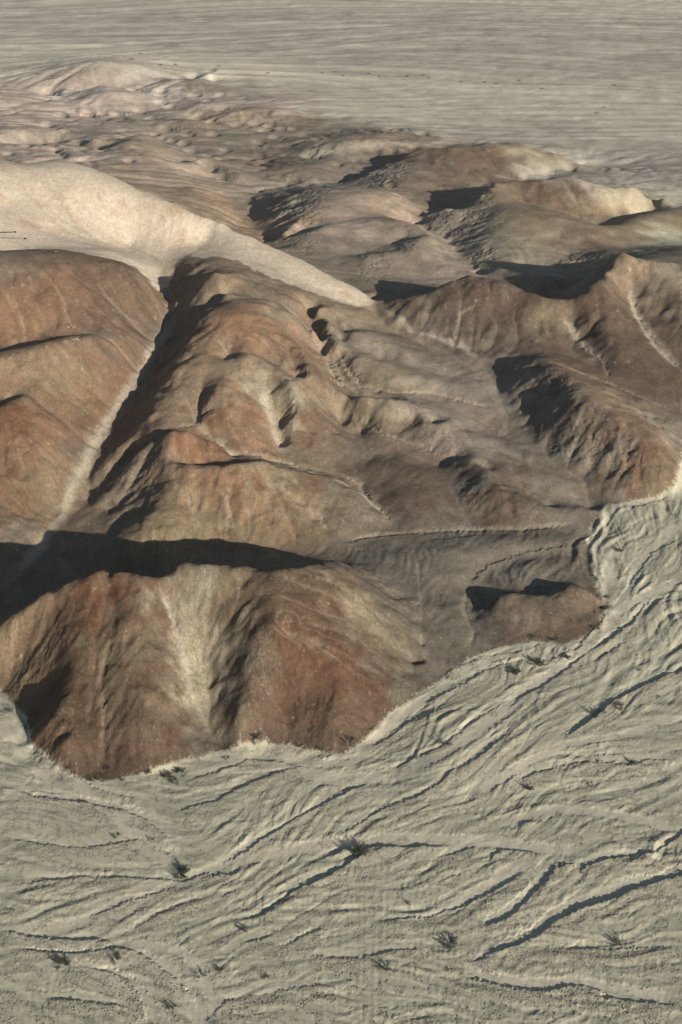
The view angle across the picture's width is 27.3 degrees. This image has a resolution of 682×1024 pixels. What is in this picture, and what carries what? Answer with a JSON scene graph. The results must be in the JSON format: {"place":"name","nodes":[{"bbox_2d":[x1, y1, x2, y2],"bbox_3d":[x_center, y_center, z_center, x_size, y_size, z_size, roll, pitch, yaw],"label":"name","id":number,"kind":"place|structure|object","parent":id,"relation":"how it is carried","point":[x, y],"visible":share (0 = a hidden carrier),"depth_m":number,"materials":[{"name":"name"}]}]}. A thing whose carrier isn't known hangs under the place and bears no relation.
{"place":"outdoors","nodes":[
{"label":"outdoors","id":0,"kind":"place"},
{"bbox_2d":[0,160,374,306],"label":"pale hill","id":1,"kind":"structure","parent":0,"point":[79,208],"depth_m":768.68,"materials":[{"name":"beige sand"}]},
{"bbox_2d":[0,550,418,781],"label":"red hill","id":2,"kind":"structure","parent":0,"point":[121,665],"depth_m":444.01,"materials":[{"name":"brown stone"}]},
{"bbox_2d":[342,733,357,747],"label":"desert shrub","id":3,"kind":"object","parent":2,"relation":"on","point":[349,740],"visible":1,"depth_m":424.63,"materials":[{"name":"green plant"}]},
{"bbox_2d":[0,60,681,782],"bbox_3d":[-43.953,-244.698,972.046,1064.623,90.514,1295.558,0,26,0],"label":"hills","id":4,"kind":"structure","parent":0,"point":[458,434],"depth_m":646.17,"materials":[{"name":"brown stone"}]},
{"bbox_2d":[0,464,681,1023],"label":"riverbed","id":5,"kind":"structure","parent":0,"point":[494,712],"depth_m":378.97,"materials":[{"name":"beige sand"}]},
{"bbox_2d":[53,955,72,968],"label":"desert shrub","id":6,"kind":"object","parent":5,"relation":"on","point":[64,960],"visible":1,"depth_m":343.50,"materials":[{"name":"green plant"}]},
{"bbox_2d":[111,949,122,964],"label":"desert shrub","id":7,"kind":"object","parent":5,"relation":"on","point":[117,955],"visible":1,"depth_m":344.97,"materials":[{"name":"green plant"}]},
{"bbox_2d":[162,770,172,777],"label":"desert shrub","id":8,"kind":"object","parent":5,"relation":"on","point":[165,774],"visible":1,"depth_m":412.40,"materials":[{"name":"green plant"}]},
{"bbox_2d":[173,767,185,772],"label":"desert shrub","id":9,"kind":"object","parent":5,"relation":"on","point":[182,770],"visible":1,"depth_m":413.83,"materials":[{"name":"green plant"}]},
{"bbox_2d":[173,863,190,880],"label":"desert shrub","id":10,"kind":"object","parent":5,"relation":"on","point":[184,870],"visible":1,"depth_m":372.59,"materials":[{"name":"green plant"}]},
{"bbox_2d":[238,923,250,931],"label":"desert shrub","id":11,"kind":"object","parent":5,"relation":"on","point":[242,928],"visible":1,"depth_m":354.08,"materials":[{"name":"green plant"}]},
{"bbox_2d":[250,732,260,739],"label":"desert shrub","id":12,"kind":"object","parent":5,"relation":"on","point":[256,734],"visible":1,"depth_m":425.68,"materials":[{"name":"green plant"}]},
{"bbox_2d":[347,839,368,855],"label":"desert shrub","id":13,"kind":"object","parent":5,"relation":"on","point":[357,849],"visible":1,"depth_m":380.66,"materials":[{"name":"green plant"}]},
{"bbox_2d":[376,960,392,970],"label":"desert shrub","id":14,"kind":"object","parent":5,"relation":"on","point":[386,967],"visible":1,"depth_m":341.88,"materials":[{"name":"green plant"}]},
{"bbox_2d":[439,935,458,948],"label":"desert shrub","id":15,"kind":"object","parent":5,"relation":"on","point":[454,940],"visible":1,"depth_m":349.71,"materials":[{"name":"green plant"}]},
{"bbox_2d":[511,666,522,674],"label":"desert shrub","id":16,"kind":"object","parent":5,"relation":"on","point":[516,671],"visible":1,"depth_m":459.81,"materials":[{"name":"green plant"}]},
{"bbox_2d":[530,657,547,666],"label":"desert shrub","id":17,"kind":"object","parent":5,"relation":"on","point":[535,660],"visible":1,"depth_m":464.98,"materials":[{"name":"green plant"}]},
{"bbox_2d":[589,708,606,716],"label":"desert shrub","id":18,"kind":"object","parent":5,"relation":"on","point":[593,711],"visible":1,"depth_m":439.02,"materials":[{"name":"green plant"}]},
{"bbox_2d":[612,935,623,945],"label":"desert shrub","id":19,"kind":"object","parent":5,"relation":"on","point":[614,940],"visible":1,"depth_m":349.77,"materials":[{"name":"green plant"}]},
{"bbox_2d":[612,701,623,710],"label":"desert shrub","id":20,"kind":"object","parent":5,"relation":"on","point":[615,705],"visible":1,"depth_m":442.28,"materials":[{"name":"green plant"}]},
{"bbox_2d":[0,0,681,174],"bbox_3d":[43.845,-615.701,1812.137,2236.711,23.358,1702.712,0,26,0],"label":"desert plain","id":21,"kind":"structure","parent":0,"point":[575,60],"depth_m":1672.17,"materials":[{"name":"grey sand"}]},
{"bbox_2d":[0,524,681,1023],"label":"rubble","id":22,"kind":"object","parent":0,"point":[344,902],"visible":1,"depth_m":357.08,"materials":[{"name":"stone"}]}
]}

